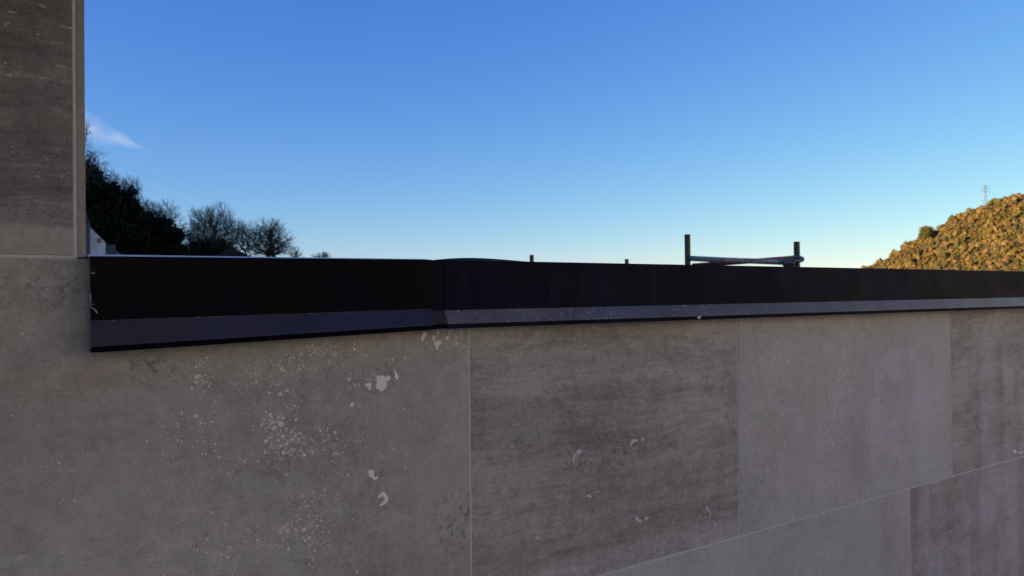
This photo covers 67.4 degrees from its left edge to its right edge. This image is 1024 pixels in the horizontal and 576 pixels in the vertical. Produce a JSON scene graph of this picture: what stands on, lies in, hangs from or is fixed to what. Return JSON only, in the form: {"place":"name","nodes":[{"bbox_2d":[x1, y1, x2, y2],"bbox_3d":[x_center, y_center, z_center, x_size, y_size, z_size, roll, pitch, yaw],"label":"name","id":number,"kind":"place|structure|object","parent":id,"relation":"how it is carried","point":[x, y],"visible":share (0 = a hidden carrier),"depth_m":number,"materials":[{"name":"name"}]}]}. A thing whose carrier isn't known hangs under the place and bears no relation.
{"place":"outdoors","nodes":[
{"label":"outdoors","id":0,"kind":"place"},
{"bbox_2d":[86,222,107,254],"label":"house","id":1,"kind":"structure","parent":0,"point":[96,243],"depth_m":42.08,"materials":[{"name":"paint"}]},
{"bbox_2d":[0,0,1023,575],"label":"stone clad wall","id":2,"kind":"structure","parent":0,"point":[870,444],"depth_m":1.34,"materials":[{"name":"tile"}]},
{"bbox_2d":[83,254,435,352],"bbox_3d":[-0.430,0.012,1.266,0.499,0.144,0.353,0,-1,-34],"label":"metal coping","id":3,"kind":"object","parent":2,"relation":"attached to","point":[208,300],"visible":0.99,"depth_m":1.10,"materials":[{"name":"black metal"}]},
{"bbox_2d":[431,258,1023,328],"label":"metal coping","id":4,"kind":"object","parent":2,"relation":"attached to","point":[500,292],"visible":1,"depth_m":1.60,"materials":[{"name":"black metal"}]},
{"bbox_2d":[84,0,1023,267],"label":"sky","id":5,"kind":"structure","parent":0,"point":[576,131],"materials":[{"name":"blue"}]},
{"bbox_2d":[880,201,1023,270],"bbox_3d":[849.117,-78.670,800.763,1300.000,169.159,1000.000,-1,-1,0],"label":"hill","id":6,"kind":"structure","parent":0,"point":[970,241],"depth_m":695.28,"materials":[{"name":"plant"}]},
{"bbox_2d":[902,242,909,249],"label":"scrub tree","id":7,"kind":"object","parent":6,"relation":"on","point":[906,246],"visible":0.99,"depth_m":735.62,"materials":[{"name":"brown plant"}]},
{"bbox_2d":[908,261,916,267],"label":"scrub tree","id":8,"kind":"object","parent":6,"relation":"on","point":[912,264],"visible":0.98,"depth_m":697.79,"materials":[{"name":"brown plant"}]},
{"bbox_2d":[917,224,934,238],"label":"pine tree","id":9,"kind":"object","parent":6,"relation":"on","point":[926,231],"visible":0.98,"depth_m":732.08,"materials":[{"name":"green plant"}]},
{"bbox_2d":[925,238,933,244],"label":"scrub tree","id":10,"kind":"object","parent":6,"relation":"on","point":[928,241],"visible":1,"depth_m":723.35,"materials":[{"name":"brown plant"}]},
{"bbox_2d":[927,250,936,256],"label":"scrub tree","id":11,"kind":"object","parent":6,"relation":"on","point":[933,252],"visible":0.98,"depth_m":699.01,"materials":[{"name":"brown plant"}]},
{"bbox_2d":[934,264,941,269],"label":"scrub tree","id":12,"kind":"object","parent":6,"relation":"on","point":[938,266],"visible":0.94,"depth_m":673.37,"materials":[{"name":"plant"}]},
{"bbox_2d":[940,241,949,247],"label":"scrub tree","id":13,"kind":"object","parent":6,"relation":"on","point":[945,244],"visible":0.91,"depth_m":699.04,"materials":[{"name":"brown plant"}]},
{"bbox_2d":[942,236,949,241],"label":"scrub tree","id":14,"kind":"object","parent":6,"relation":"on","point":[945,238],"visible":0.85,"depth_m":707.22,"materials":[{"name":"plant"}]},
{"bbox_2d":[870,196,1023,270],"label":"wood","id":15,"kind":"object","parent":6,"relation":"on","point":[973,231],"visible":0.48,"depth_m":703.99,"materials":[{"name":"brown plant"}]},
{"bbox_2d":[946,256,954,262],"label":"scrub tree","id":16,"kind":"object","parent":6,"relation":"on","point":[950,259],"visible":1,"depth_m":674.15,"materials":[{"name":"brown plant"}]},
{"bbox_2d":[954,241,961,248],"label":"scrub tree","id":17,"kind":"object","parent":6,"relation":"on","point":[957,244],"visible":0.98,"depth_m":688.25,"materials":[{"name":"plant"}]},
{"bbox_2d":[959,245,968,250],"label":"scrub tree","id":18,"kind":"object","parent":6,"relation":"on","point":[962,247],"visible":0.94,"depth_m":682.07,"materials":[{"name":"brown plant"}]},
{"bbox_2d":[961,250,968,257],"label":"scrub tree","id":19,"kind":"object","parent":6,"relation":"on","point":[965,254],"visible":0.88,"depth_m":671.25,"materials":[{"name":"brown plant"}]},
{"bbox_2d":[965,258,973,267],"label":"scrub tree","id":20,"kind":"object","parent":6,"relation":"on","point":[970,263],"visible":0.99,"depth_m":654.16,"materials":[{"name":"brown plant"}]},
{"bbox_2d":[967,245,973,251],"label":"scrub tree","id":21,"kind":"object","parent":6,"relation":"on","point":[971,248],"visible":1,"depth_m":679.26,"materials":[{"name":"brown plant"}]},
{"bbox_2d":[966,216,975,223],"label":"scrub tree","id":22,"kind":"object","parent":6,"relation":"on","point":[970,220],"visible":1,"depth_m":720.35,"materials":[{"name":"brown plant"}]},
{"bbox_2d":[973,213,979,219],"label":"scrub tree","id":23,"kind":"object","parent":6,"relation":"on","point":[976,216],"visible":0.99,"depth_m":723.34,"materials":[{"name":"brown plant"}]},
{"bbox_2d":[975,207,983,213],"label":"scrub tree","id":24,"kind":"object","parent":6,"relation":"on","point":[979,210],"visible":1,"depth_m":728.94,"materials":[{"name":"brown plant"}]},
{"bbox_2d":[983,184,988,207],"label":"electricity pylon","id":25,"kind":"object","parent":6,"relation":"on","point":[985,186],"visible":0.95,"depth_m":734.87,"materials":[{"name":"grey metal"}]},
{"bbox_2d":[983,220,991,227],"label":"scrub tree","id":26,"kind":"object","parent":6,"relation":"on","point":[986,223],"visible":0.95,"depth_m":701.46,"materials":[{"name":"brown plant"}]},
{"bbox_2d":[987,226,995,232],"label":"scrub tree","id":27,"kind":"object","parent":6,"relation":"on","point":[990,229],"visible":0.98,"depth_m":689.96,"materials":[{"name":"brown plant"}]},
{"bbox_2d":[990,240,997,247],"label":"scrub tree","id":28,"kind":"object","parent":6,"relation":"on","point":[993,243],"visible":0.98,"depth_m":664.87,"materials":[{"name":"brown plant"}]},
{"bbox_2d":[996,262,1002,268],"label":"scrub tree","id":29,"kind":"object","parent":6,"relation":"on","point":[999,264],"visible":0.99,"depth_m":631.55,"materials":[{"name":"brown plant"}]},
{"bbox_2d":[996,214,1002,220],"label":"scrub tree","id":30,"kind":"object","parent":6,"relation":"on","point":[999,217],"visible":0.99,"depth_m":700.57,"materials":[{"name":"plant"}]},
{"bbox_2d":[996,236,1004,245],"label":"scrub tree","id":31,"kind":"object","parent":6,"relation":"on","point":[1000,240],"visible":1,"depth_m":663.56,"materials":[{"name":"brown plant"}]},
{"bbox_2d":[997,232,1007,237],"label":"scrub tree","id":32,"kind":"object","parent":6,"relation":"on","point":[1002,234],"visible":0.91,"depth_m":674.86,"materials":[{"name":"brown plant"}]},
{"bbox_2d":[999,210,1007,216],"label":"scrub tree","id":33,"kind":"object","parent":6,"relation":"on","point":[1003,212],"visible":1,"depth_m":701.69,"materials":[{"name":"green plant"}]},
{"bbox_2d":[1001,265,1007,270],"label":"scrub tree","id":34,"kind":"object","parent":6,"relation":"on","point":[1004,268],"visible":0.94,"depth_m":625.27,"materials":[{"name":"plant"}]},
{"bbox_2d":[1001,240,1009,245],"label":"scrub tree","id":35,"kind":"object","parent":6,"relation":"on","point":[1006,242],"visible":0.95,"depth_m":660.26,"materials":[{"name":"brown plant"}]},
{"bbox_2d":[1005,221,1012,226],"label":"scrub tree","id":36,"kind":"object","parent":6,"relation":"on","point":[1009,223],"visible":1,"depth_m":687.63,"materials":[{"name":"brown plant"}]},
{"bbox_2d":[1006,249,1014,256],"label":"scrub tree","id":37,"kind":"object","parent":6,"relation":"on","point":[1011,252],"visible":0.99,"depth_m":640.16,"materials":[{"name":"brown plant"}]},
{"bbox_2d":[1011,194,1017,202],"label":"scrub tree","id":38,"kind":"object","parent":6,"relation":"on","point":[1014,198],"visible":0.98,"depth_m":718.64,"materials":[{"name":"brown plant"}]},
{"bbox_2d":[1012,263,1020,269],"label":"scrub tree","id":39,"kind":"object","parent":6,"relation":"on","point":[1016,266],"visible":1,"depth_m":621.60,"materials":[{"name":"plant"}]},
{"bbox_2d":[1012,211,1020,217],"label":"scrub tree","id":40,"kind":"object","parent":6,"relation":"on","point":[1016,214],"visible":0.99,"depth_m":694.28,"materials":[{"name":"brown plant"}]},
{"bbox_2d":[1014,246,1023,251],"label":"scrub tree","id":41,"kind":"object","parent":6,"relation":"on","point":[1019,249],"visible":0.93,"depth_m":643.56,"materials":[{"name":"brown plant"}]},
{"bbox_2d":[1015,255,1023,261],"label":"scrub tree","id":42,"kind":"object","parent":6,"relation":"on","point":[1020,257],"visible":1,"depth_m":631.16,"materials":[{"name":"brown plant"}]},
{"bbox_2d":[1016,233,1023,239],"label":"scrub tree","id":43,"kind":"object","parent":6,"relation":"on","point":[1020,235],"visible":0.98,"depth_m":661.94,"materials":[{"name":"brown plant"}]},
{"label":"hillside","id":44,"kind":"structure","parent":0,"visible":0},
{"bbox_2d":[85,119,114,222],"bbox_3d":[-25.549,-5.192,45.997,2.954,10.212,2.262,-1,-1,0],"label":"bare tree","id":45,"kind":"object","parent":44,"relation":"on","point":[91,154],"visible":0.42,"depth_m":46.10,"materials":[{"name":"brown plant"}]},
{"bbox_2d":[85,150,135,252],"bbox_3d":[-29.244,-5.215,52.897,8.005,9.218,5.385,-1,-1,39],"label":"evergreen tree","id":46,"kind":"object","parent":44,"relation":"on","point":[102,215],"visible":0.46,"depth_m":51.43,"materials":[{"name":"green plant"}]},
{"bbox_2d":[90,158,136,195],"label":"bare tree","id":47,"kind":"object","parent":44,"relation":"on","point":[115,179],"visible":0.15,"depth_m":66.11,"materials":[{"name":"brown plant"}]},
{"bbox_2d":[106,245,120,254],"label":"shed","id":48,"kind":"structure","parent":44,"relation":"on","point":[110,249],"depth_m":43.50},
{"bbox_2d":[105,181,156,254],"bbox_3d":[-28.297,-3.991,55.016,5.214,7.852,4.461,-1,-1,0],"label":"evergreen tree","id":49,"kind":"object","parent":44,"relation":"on","point":[131,206],"visible":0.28,"depth_m":54.56,"materials":[{"name":"green plant"}]},
{"bbox_2d":[122,174,162,213],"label":"bare tree","id":50,"kind":"object","parent":44,"relation":"on","point":[146,202],"visible":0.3,"depth_m":68.09,"materials":[{"name":"brown plant"}]},
{"bbox_2d":[129,209,191,255],"bbox_3d":[-27.417,-2.525,57.705,5.586,6.847,5.551,0,-1,-45],"label":"evergreen tree","id":51,"kind":"object","parent":44,"relation":"on","point":[169,239],"visible":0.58,"depth_m":57.33,"materials":[{"name":"green plant"}]},
{"bbox_2d":[141,198,188,229],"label":"bare tree","id":52,"kind":"object","parent":44,"relation":"on","point":[163,211],"visible":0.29,"depth_m":69.82,"materials":[{"name":"brown plant"}]},
{"bbox_2d":[182,201,251,255],"bbox_3d":[-24.145,-2.674,62.033,5.410,9.203,5.929,-1,-1,45],"label":"bare tree","id":53,"kind":"object","parent":44,"relation":"on","point":[213,243],"visible":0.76,"depth_m":61.49,"materials":[{"name":"brown plant"}]},
{"bbox_2d":[216,247,250,256],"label":"cottage","id":54,"kind":"structure","parent":44,"relation":"on","point":[230,251],"depth_m":58.05,"materials":[{"name":"tile"}]},
{"bbox_2d":[233,217,254,253],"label":"bare tree","id":55,"kind":"object","parent":44,"relation":"on","point":[243,228],"visible":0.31,"depth_m":69.92,"materials":[{"name":"brown plant"}]},
{"bbox_2d":[237,215,296,256],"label":"bare tree","id":56,"kind":"object","parent":44,"relation":"on","point":[271,246],"visible":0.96,"depth_m":65.68,"materials":[{"name":"brown plant"}]},
{"bbox_2d":[288,246,303,256],"bbox_3d":[-18.051,0.210,64.091,1.543,7.514,1.628,-1,-1,28],"label":"bush","id":57,"kind":"object","parent":44,"relation":"on","point":[295,254],"visible":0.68,"depth_m":63.92,"materials":[{"name":"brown plant"}]},
{"bbox_2d":[311,251,331,257],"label":"bush","id":58,"kind":"object","parent":44,"relation":"on","point":[323,255],"visible":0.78,"depth_m":67.87,"materials":[{"name":"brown plant"}]},
{"bbox_3d":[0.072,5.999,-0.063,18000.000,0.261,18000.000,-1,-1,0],"label":"ground","id":59,"kind":"structure","parent":0,"visible":0},
{"bbox_2d":[530,234,803,266],"bbox_3d":[1.619,2.661,7.769,1.392,6.204,3.408,0,-1,-27],"label":"scaffold","id":60,"kind":"object","parent":59,"relation":"on","point":[795,259],"visible":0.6,"depth_m":6.41,"materials":[{"name":"metal"}]}
]}

